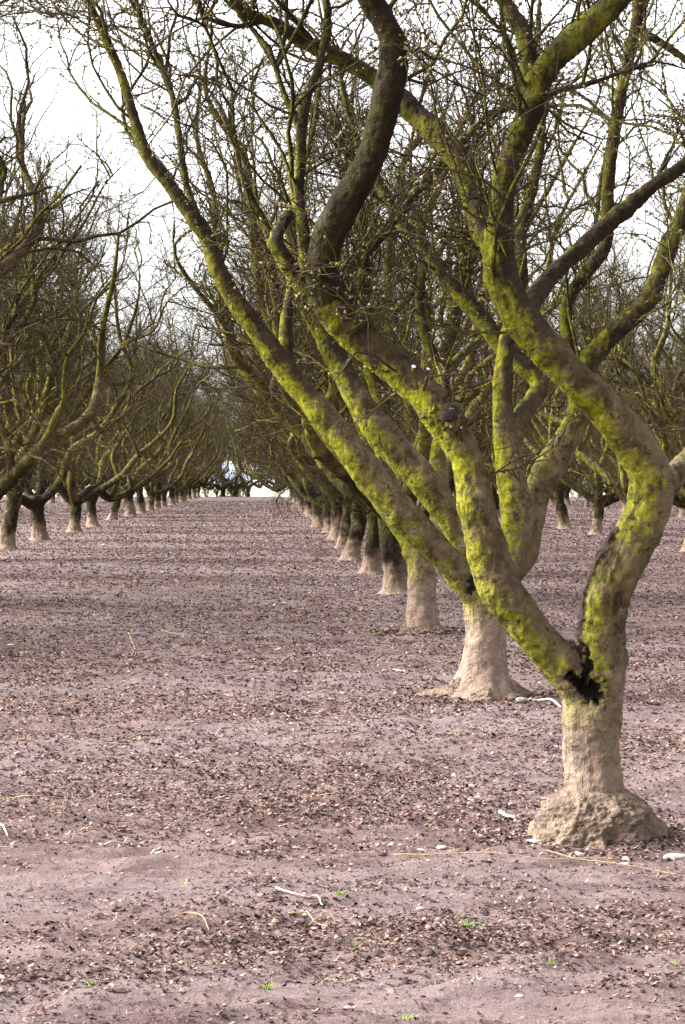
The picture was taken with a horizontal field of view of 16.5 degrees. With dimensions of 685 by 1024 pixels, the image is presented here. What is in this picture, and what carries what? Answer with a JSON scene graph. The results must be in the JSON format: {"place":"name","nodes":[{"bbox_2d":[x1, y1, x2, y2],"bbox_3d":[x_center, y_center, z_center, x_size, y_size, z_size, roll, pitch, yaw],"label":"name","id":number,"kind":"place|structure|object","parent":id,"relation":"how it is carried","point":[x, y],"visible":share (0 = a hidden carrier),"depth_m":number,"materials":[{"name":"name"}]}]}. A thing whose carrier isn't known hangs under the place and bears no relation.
{"place":"outdoors","nodes":[
{"label":"outdoors","id":0,"kind":"place"},
{"bbox_2d":[209,461,272,483],"bbox_3d":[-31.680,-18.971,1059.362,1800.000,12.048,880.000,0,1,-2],"label":"hills","id":1,"kind":"structure","parent":0,"point":[234,473],"depth_m":718.39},
{"bbox_2d":[4,484,604,496],"bbox_3d":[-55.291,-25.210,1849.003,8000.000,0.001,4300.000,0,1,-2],"label":"field","id":2,"kind":"structure","parent":0,"point":[260,492],"depth_m":258.47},
{"bbox_2d":[227,420,268,494],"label":"orchard tree","id":3,"kind":"object","parent":2,"relation":"on","point":[245,468],"visible":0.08,"depth_m":189.26,"materials":[{"name":"brown plant"}]},
{"bbox_2d":[0,496,684,1023],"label":"ground","id":4,"kind":"structure","parent":0,"point":[464,1000],"depth_m":10.13,"materials":[{"name":"soil"}]},
{"bbox_2d":[20,450,61,508],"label":"orchard tree","id":5,"kind":"object","parent":4,"relation":"on","point":[36,476],"visible":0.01,"depth_m":114.00,"materials":[{"name":"brown plant"}]},
{"bbox_2d":[0,794,84,802],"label":"fallen twig","id":6,"kind":"object","parent":4,"relation":"on","point":[33,795],"visible":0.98,"depth_m":10.90,"materials":[{"name":"beige wood"}]},
{"bbox_2d":[0,0,140,381],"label":"orchard tree","id":7,"kind":"object","parent":4,"relation":"on","point":[63,198],"visible":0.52,"depth_m":27.52,"materials":[{"name":"brown plant"}]},
{"bbox_2d":[48,439,96,503],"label":"orchard tree","id":8,"kind":"object","parent":4,"relation":"on","point":[53,500],"depth_m":135.14,"materials":[{"name":"brown plant"}]},
{"bbox_2d":[0,126,166,507],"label":"orchard tree","id":9,"kind":"object","parent":4,"relation":"on","point":[33,430],"visible":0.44,"depth_m":41.76,"materials":[{"name":"brown plant"}]},
{"bbox_2d":[81,978,100,986],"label":"grass tuft","id":10,"kind":"object","parent":4,"relation":"on","point":[89,984],"visible":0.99,"depth_m":6.83,"materials":[{"name":"green plant"}]},
{"bbox_2d":[76,454,108,486],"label":"orchard tree","id":11,"kind":"object","parent":4,"relation":"on","point":[89,481],"visible":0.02,"depth_m":149.48,"materials":[{"name":"brown plant"}]},
{"bbox_2d":[0,48,202,520],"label":"orchard tree","id":12,"kind":"object","parent":4,"relation":"on","point":[54,433],"visible":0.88,"depth_m":34.71,"materials":[{"name":"brown plant"}]},
{"bbox_2d":[0,0,208,620],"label":"orchard tree","id":13,"kind":"object","parent":4,"relation":"on","point":[26,242],"visible":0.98,"depth_m":25.37,"materials":[{"name":"brown plant"}]},
{"bbox_2d":[0,180,211,540],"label":"orchard tree","id":14,"kind":"object","parent":4,"relation":"on","point":[37,500],"visible":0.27,"depth_m":56.16,"materials":[{"name":"brown plant"}]},
{"bbox_2d":[105,838,127,844],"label":"fallen twig","id":15,"kind":"object","parent":4,"relation":"on","point":[109,842],"visible":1,"depth_m":9.65,"materials":[{"name":"beige wood"}]},
{"bbox_2d":[0,140,234,548],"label":"orchard tree","id":16,"kind":"object","parent":4,"relation":"on","point":[8,528],"visible":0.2,"depth_m":49.28,"materials":[{"name":"brown plant"}]},
{"bbox_2d":[33,277,201,526],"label":"orchard tree","id":17,"kind":"object","parent":4,"relation":"on","point":[92,520],"visible":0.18,"depth_m":71.70,"materials":[{"name":"brown plant"}]},
{"bbox_2d":[3,258,237,532],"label":"orchard tree","id":18,"kind":"object","parent":4,"relation":"on","point":[72,499],"visible":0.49,"depth_m":65.20,"materials":[{"name":"brown plant"}]},
{"bbox_2d":[128,632,135,655],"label":"fallen twig","id":19,"kind":"object","parent":4,"relation":"on","point":[134,646],"visible":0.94,"depth_m":20.66,"materials":[{"name":"beige wood"}]},
{"bbox_2d":[64,320,222,519],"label":"orchard tree","id":20,"kind":"object","parent":4,"relation":"on","point":[113,513],"visible":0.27,"depth_m":82.21,"materials":[{"name":"brown plant"}]},
{"bbox_2d":[47,310,241,516],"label":"orchard tree","id":21,"kind":"object","parent":4,"relation":"on","point":[128,502],"visible":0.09,"depth_m":91.70,"materials":[{"name":"brown plant"}]},
{"bbox_2d":[79,305,217,512],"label":"orchard tree","id":22,"kind":"object","parent":4,"relation":"on","point":[141,508],"visible":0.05,"depth_m":98.78,"materials":[{"name":"brown plant"}]},
{"bbox_2d":[151,845,165,854],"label":"fallen twig","id":23,"kind":"object","parent":4,"relation":"on","point":[154,850],"visible":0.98,"depth_m":9.30,"materials":[{"name":"white wood"}]},
{"bbox_2d":[93,336,224,508],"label":"orchard tree","id":24,"kind":"object","parent":4,"relation":"on","point":[157,505],"visible":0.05,"depth_m":113.98,"materials":[{"name":"brown plant"}]},
{"bbox_2d":[104,348,241,510],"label":"orchard tree","id":25,"kind":"object","parent":4,"relation":"on","point":[150,504],"visible":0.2,"depth_m":106.59,"materials":[{"name":"brown plant"}]},
{"bbox_2d":[151,388,226,506],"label":"orchard tree","id":26,"kind":"object","parent":4,"relation":"on","point":[164,500],"visible":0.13,"depth_m":120.15,"materials":[{"name":"brown plant"}]},
{"bbox_2d":[143,370,236,504],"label":"orchard tree","id":27,"kind":"object","parent":4,"relation":"on","point":[172,496],"visible":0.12,"depth_m":128.98,"materials":[{"name":"brown plant"}]},
{"bbox_2d":[173,912,208,929],"bbox_3d":[-0.482,1.365,7.924,0.072,0.027,0.234,-1,1,-37],"label":"fallen twig","id":28,"kind":"object","parent":4,"relation":"on","point":[191,912],"visible":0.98,"depth_m":7.99,"materials":[{"name":"beige wood"}]},
{"bbox_2d":[157,385,231,502],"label":"orchard tree","id":29,"kind":"object","parent":4,"relation":"on","point":[176,495],"visible":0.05,"depth_m":136.92,"materials":[{"name":"brown plant"}]},
{"bbox_2d":[167,418,242,499],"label":"orchard tree","id":30,"kind":"object","parent":4,"relation":"on","point":[223,472],"visible":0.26,"depth_m":159.61,"materials":[{"name":"brown plant"}]},
{"bbox_2d":[173,378,237,501],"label":"orchard tree","id":31,"kind":"object","parent":4,"relation":"on","point":[181,497],"visible":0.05,"depth_m":144.47,"materials":[{"name":"brown plant"}]},
{"bbox_2d":[184,400,234,500],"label":"orchard tree","id":32,"kind":"object","parent":4,"relation":"on","point":[197,477],"visible":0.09,"depth_m":152.04,"materials":[{"name":"brown plant"}]},
{"bbox_2d":[200,474,221,496],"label":"bare shrub","id":33,"kind":"object","parent":4,"relation":"on","point":[205,491],"visible":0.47,"depth_m":182.59,"materials":[{"name":"plant"}]},
{"bbox_2d":[188,421,235,497],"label":"orchard tree","id":34,"kind":"object","parent":4,"relation":"on","point":[198,493],"visible":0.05,"depth_m":174.96,"materials":[{"name":"brown plant"}]},
{"bbox_2d":[191,393,236,498],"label":"orchard tree","id":35,"kind":"object","parent":4,"relation":"on","point":[193,494],"visible":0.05,"depth_m":167.27,"materials":[{"name":"brown plant"}]},
{"bbox_2d":[208,459,239,496],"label":"bare shrub","id":36,"kind":"object","parent":4,"relation":"on","point":[216,494],"visible":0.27,"depth_m":184.80,"materials":[{"name":"plant"}]},
{"bbox_2d":[200,413,251,496],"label":"orchard tree","id":37,"kind":"object","parent":4,"relation":"on","point":[223,487],"visible":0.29,"depth_m":182.67,"materials":[{"name":"brown plant"}]},
{"bbox_2d":[210,462,247,496],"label":"bare shrub","id":38,"kind":"object","parent":4,"relation":"on","point":[233,484],"visible":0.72,"depth_m":183.58,"materials":[{"name":"plant"}]},
{"bbox_2d":[225,482,238,496],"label":"bare shrub","id":39,"kind":"object","parent":4,"relation":"on","point":[231,491],"visible":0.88,"depth_m":182.56,"materials":[{"name":"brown plant"}]},
{"bbox_2d":[213,429,264,495],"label":"orchard tree","id":40,"kind":"object","parent":4,"relation":"on","point":[250,479],"visible":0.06,"depth_m":185.99,"materials":[{"name":"brown plant"}]},
{"bbox_2d":[232,478,253,496],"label":"bare shrub","id":41,"kind":"object","parent":4,"relation":"on","point":[239,494],"visible":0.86,"depth_m":183.86,"materials":[{"name":"plant"}]},
{"bbox_2d":[240,482,254,496],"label":"bare shrub","id":42,"kind":"object","parent":4,"relation":"on","point":[246,491],"visible":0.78,"depth_m":182.80,"materials":[{"name":"plant"}]},
{"bbox_2d":[216,415,288,505],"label":"orchard tree","id":43,"kind":"object","parent":4,"relation":"on","point":[248,454],"visible":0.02,"depth_m":117.16,"materials":[{"name":"brown plant"}]},
{"bbox_2d":[203,378,304,511],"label":"orchard tree","id":44,"kind":"object","parent":4,"relation":"on","point":[267,485],"visible":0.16,"depth_m":105.06,"materials":[{"name":"brown plant"}]},
{"bbox_2d":[227,414,293,499],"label":"orchard tree","id":45,"kind":"object","parent":4,"relation":"on","point":[253,452],"visible":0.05,"depth_m":158.41,"materials":[{"name":"brown plant"}]},
{"bbox_2d":[208,354,318,508],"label":"orchard tree","id":46,"kind":"object","parent":4,"relation":"on","point":[263,444],"depth_m":77.39,"materials":[{"name":"brown plant"}]},
{"bbox_2d":[257,981,276,990],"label":"grass tuft","id":47,"kind":"object","parent":4,"relation":"on","point":[267,987],"visible":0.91,"depth_m":6.92,"materials":[{"name":"green plant"}]},
{"bbox_2d":[222,354,312,515],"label":"orchard tree","id":48,"kind":"object","parent":4,"relation":"on","point":[309,510],"visible":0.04,"depth_m":90.23,"materials":[{"name":"brown plant"}]},
{"bbox_2d":[241,408,298,503],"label":"orchard tree","id":49,"kind":"object","parent":4,"relation":"on","point":[297,497],"depth_m":131.55,"materials":[{"name":"brown plant"}]},
{"bbox_2d":[241,405,312,518],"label":"orchard tree","id":50,"kind":"object","parent":4,"relation":"on","point":[288,503],"visible":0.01,"depth_m":84.08,"materials":[{"name":"brown plant"}]},
{"bbox_2d":[275,887,322,905],"bbox_3d":[-0.152,1.344,8.331,0.070,0.024,0.348,-1,1,-39],"label":"fallen twig","id":51,"kind":"object","parent":4,"relation":"on","point":[278,888],"visible":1,"depth_m":8.30,"materials":[{"name":"white wood"}]},
{"bbox_2d":[171,244,438,539],"bbox_3d":[-0.356,-3.259,58.295,7.388,7.905,8.029,-4,3,5],"label":"orchard tree","id":52,"kind":"object","parent":4,"relation":"on","point":[337,513],"visible":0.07,"depth_m":57.23,"materials":[{"name":"brown plant"}]},
{"bbox_2d":[205,271,409,527],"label":"orchard tree","id":53,"kind":"object","parent":4,"relation":"on","point":[317,521],"visible":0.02,"depth_m":70.44,"materials":[{"name":"brown plant"}]},
{"bbox_2d":[288,910,327,926],"bbox_3d":[-0.117,1.356,7.920,0.130,0.022,0.311,0,1,-2],"label":"fallen twig","id":54,"kind":"object","parent":4,"relation":"on","point":[310,916],"visible":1,"depth_m":7.93,"materials":[{"name":"beige wood"}]},
{"bbox_2d":[288,793,335,797],"bbox_3d":[-0.145,1.318,10.989,0.146,0.041,0.190,-1,1,-37],"label":"fallen twig","id":55,"kind":"object","parent":4,"relation":"on","point":[310,796],"visible":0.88,"depth_m":11.01,"materials":[{"name":"beige wood"}]},
{"bbox_2d":[195,296,436,532],"bbox_3d":[-0.352,-3.178,63.943,6.903,7.652,7.007,0,1,-17],"label":"orchard tree","id":56,"kind":"object","parent":4,"relation":"on","point":[326,512],"visible":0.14,"depth_m":64.03,"materials":[{"name":"brown plant"}]},
{"bbox_2d":[313,537,322,560],"bbox_3d":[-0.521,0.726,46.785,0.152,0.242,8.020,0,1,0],"label":"fallen twig","id":57,"kind":"object","parent":4,"relation":"on","point":[317,549],"visible":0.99,"depth_m":46.45,"materials":[{"name":"grey wood"}]},
{"bbox_2d":[205,222,439,548],"bbox_3d":[-0.239,-2.914,50.563,5.857,7.543,6.510,-1,1,-37],"label":"orchard tree","id":58,"kind":"object","parent":4,"relation":"on","point":[345,526],"visible":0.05,"depth_m":50.21,"materials":[{"name":"brown plant"}]},
{"bbox_2d":[0,0,684,849],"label":"orchard tree","id":59,"kind":"object","parent":4,"relation":"on","point":[594,802],"visible":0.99,"depth_m":9.62,"materials":[{"name":"green plant"}]},
{"bbox_2d":[0,0,684,701],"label":"orchard tree","id":60,"kind":"object","parent":4,"relation":"on","point":[482,672],"visible":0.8,"depth_m":16.32,"materials":[{"name":"green plant"}]},
{"bbox_2d":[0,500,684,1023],"bbox_3d":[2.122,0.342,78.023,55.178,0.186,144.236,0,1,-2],"label":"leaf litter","id":61,"kind":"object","parent":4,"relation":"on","point":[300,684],"visible":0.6,"depth_m":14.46,"materials":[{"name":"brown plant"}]},
{"bbox_2d":[0,651,684,1023],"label":"soil crumbs","id":62,"kind":"object","parent":4,"relation":"on","point":[246,953],"visible":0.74,"depth_m":10.05,"materials":[{"name":"brown soil"}]},
{"bbox_2d":[166,84,523,574],"bbox_3d":[0.128,-2.784,36.904,5.927,7.669,6.618,0,1,-21],"label":"orchard tree","id":63,"kind":"object","parent":4,"relation":"on","point":[372,560],"visible":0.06,"depth_m":36.48,"materials":[{"name":"brown plant"}]},
{"bbox_2d":[121,0,626,634],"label":"orchard tree","id":64,"kind":"object","parent":4,"relation":"on","point":[421,602],"visible":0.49,"depth_m":22.85,"materials":[{"name":"brown plant"}]},
{"bbox_2d":[114,0,684,594],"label":"orchard tree","id":65,"kind":"object","parent":4,"relation":"on","point":[418,438],"visible":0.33,"depth_m":28.92,"materials":[{"name":"green plant"}]},
{"bbox_2d":[242,190,593,560],"bbox_3d":[1.383,-2.615,43.644,7.331,7.218,6.746,2,0,-7],"label":"orchard tree","id":66,"kind":"object","parent":4,"relation":"on","point":[351,549],"visible":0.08,"depth_m":43.31,"materials":[{"name":"brown plant"}]},
{"bbox_2d":[436,845,447,849],"bbox_3d":[0.400,1.345,9.495,0.040,0.023,0.041,1,1,42],"label":"stone","id":67,"kind":"object","parent":4,"relation":"on","point":[441,847],"visible":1,"depth_m":9.48,"materials":[{"name":"white stone"}]},
{"bbox_2d":[460,919,482,928],"bbox_3d":[0.429,1.356,7.783,0.098,0.031,0.075,0,1,7],"label":"grass tuft","id":68,"kind":"object","parent":4,"relation":"on","point":[467,923],"visible":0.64,"depth_m":7.79,"materials":[{"name":"green plant"}]},
{"bbox_2d":[450,371,547,501],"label":"orchard tree","id":69,"kind":"object","parent":4,"relation":"on","point":[493,484],"visible":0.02,"depth_m":82.17,"materials":[{"name":"green plant"}]},
{"bbox_2d":[327,625,684,887],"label":"leaf litter","id":70,"kind":"object","parent":4,"relation":"on","point":[497,700],"visible":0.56,"depth_m":10.12,"materials":[{"name":"brown plant"}]},
{"bbox_2d":[393,852,619,859],"bbox_3d":[0.626,1.328,9.142,0.888,0.029,0.041,0,1,13],"label":"fallen twig","id":71,"kind":"object","parent":4,"relation":"on","point":[494,852],"visible":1,"depth_m":9.15,"materials":[{"name":"beige wood"}]},
{"bbox_2d":[498,810,515,817],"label":"fallen twig","id":72,"kind":"object","parent":4,"relation":"on","point":[503,813],"visible":0.98,"depth_m":10.45,"materials":[{"name":"white wood"}]},
{"bbox_2d":[339,628,684,863],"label":"soil crumbs","id":73,"kind":"object","parent":4,"relation":"on","point":[611,853],"visible":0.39,"depth_m":9.66,"materials":[{"name":"brown soil"}]},
{"bbox_2d":[515,697,525,702],"bbox_3d":[1.186,1.253,15.752,0.073,0.046,0.053,0,1,-2],"label":"stone","id":74,"kind":"object","parent":4,"relation":"on","point":[520,699],"visible":1,"depth_m":15.73,"materials":[{"name":"beige stone"}]},
{"bbox_2d":[453,358,598,516],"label":"orchard tree","id":75,"kind":"object","parent":4,"relation":"on","point":[497,504],"visible":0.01,"depth_m":89.11,"materials":[{"name":"green plant"}]},
{"bbox_2d":[527,839,542,844],"bbox_3d":[0.773,1.339,9.607,0.078,0.025,0.064,0,1,-2],"label":"stone","id":76,"kind":"object","parent":4,"relation":"on","point":[534,841],"visible":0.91,"depth_m":9.59,"materials":[{"name":"white stone"}]},
{"bbox_2d":[526,698,560,706],"bbox_3d":[1.371,1.262,15.738,0.139,0.046,0.448,-1,1,-33],"label":"fallen twig","id":77,"kind":"object","parent":4,"relation":"on","point":[544,699],"visible":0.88,"depth_m":15.83,"materials":[{"name":"white wood"}]},
{"bbox_2d":[528,410,565,504],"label":"orchard tree","id":78,"kind":"object","parent":4,"relation":"on","point":[552,499],"visible":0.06,"depth_m":130.91,"materials":[{"name":"brown plant"}]},
{"bbox_2d":[464,338,632,523],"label":"orchard tree","id":79,"kind":"object","parent":4,"relation":"on","point":[529,466],"visible":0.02,"depth_m":74.71,"materials":[{"name":"green plant"}]},
{"bbox_2d":[531,448,575,505],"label":"orchard tree","id":80,"kind":"object","parent":4,"relation":"on","point":[566,497],"visible":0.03,"depth_m":124.15,"materials":[{"name":"brown plant"}]},
{"bbox_2d":[439,240,684,529],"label":"orchard tree","id":81,"kind":"object","parent":4,"relation":"on","point":[562,512],"visible":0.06,"depth_m":68.41,"materials":[{"name":"brown plant"}]},
{"bbox_2d":[569,851,584,856],"bbox_3d":[0.923,1.352,9.322,0.061,0.031,0.061,1,1,41],"label":"stone","id":82,"kind":"object","parent":4,"relation":"on","point":[578,853],"visible":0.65,"depth_m":9.31,"materials":[{"name":"white stone"}]},
{"bbox_2d":[561,413,594,507],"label":"orchard tree","id":83,"kind":"object","parent":4,"relation":"on","point":[587,503],"visible":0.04,"depth_m":116.82,"materials":[{"name":"brown plant"}]},
{"bbox_2d":[476,215,684,532],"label":"orchard tree","id":84,"kind":"object","parent":4,"relation":"on","point":[616,486],"visible":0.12,"depth_m":55.17,"materials":[{"name":"brown plant"}]},
{"bbox_2d":[564,400,628,509],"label":"orchard tree","id":85,"kind":"object","parent":4,"relation":"on","point":[607,507],"visible":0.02,"depth_m":110.14,"materials":[{"name":"brown plant"}]},
{"bbox_2d":[521,300,684,534],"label":"orchard tree","id":86,"kind":"object","parent":4,"relation":"on","point":[577,488],"visible":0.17,"depth_m":61.56,"materials":[{"name":"brown plant"}]},
{"bbox_2d":[541,207,684,551],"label":"orchard tree","id":87,"kind":"object","parent":4,"relation":"on","point":[663,440],"visible":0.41,"depth_m":46.78,"materials":[{"name":"brown plant"}]},
{"bbox_2d":[546,850,679,874],"bbox_3d":[1.024,1.337,9.033,0.608,0.037,0.023,1,1,39],"label":"fallen twig","id":88,"kind":"object","parent":4,"relation":"on","point":[608,862],"visible":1,"depth_m":9.03,"materials":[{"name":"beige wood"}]},
{"bbox_2d":[548,150,684,452],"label":"orchard tree","id":89,"kind":"object","parent":4,"relation":"on","point":[654,365],"visible":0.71,"depth_m":41.20,"materials":[{"name":"brown plant"}]},
{"bbox_2d":[560,376,673,511],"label":"orchard tree","id":90,"kind":"object","parent":4,"relation":"on","point":[611,470],"visible":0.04,"depth_m":101.92,"materials":[{"name":"brown plant"}]},
{"bbox_2d":[585,347,677,506],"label":"orchard tree","id":91,"kind":"object","parent":4,"relation":"on","point":[610,453],"visible":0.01,"depth_m":95.78,"materials":[{"name":"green plant"}]},
{"bbox_2d":[594,116,684,460],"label":"orchard tree","id":92,"kind":"object","parent":4,"relation":"on","point":[666,207],"visible":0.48,"depth_m":32.83,"materials":[{"name":"brown plant"}]},
{"bbox_2d":[597,376,684,516],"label":"orchard tree","id":93,"kind":"object","parent":4,"relation":"on","point":[682,512],"visible":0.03,"depth_m":89.47,"materials":[{"name":"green plant"}]},
{"bbox_2d":[660,326,683,451],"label":"orchard tree","id":94,"kind":"object","parent":4,"relation":"on","point":[668,383],"visible":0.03,"depth_m":82.19,"materials":[{"name":"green plant"}]},
{"bbox_2d":[663,853,684,860],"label":"stone","id":95,"kind":"object","parent":4,"relation":"on","point":[674,856],"visible":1,"depth_m":9.31,"materials":[{"name":"white stone"}]},
{"bbox_2d":[0,0,684,460],"label":"sky","id":96,"kind":"structure","parent":0,"point":[76,95],"materials":[{"name":"white"}]}
]}

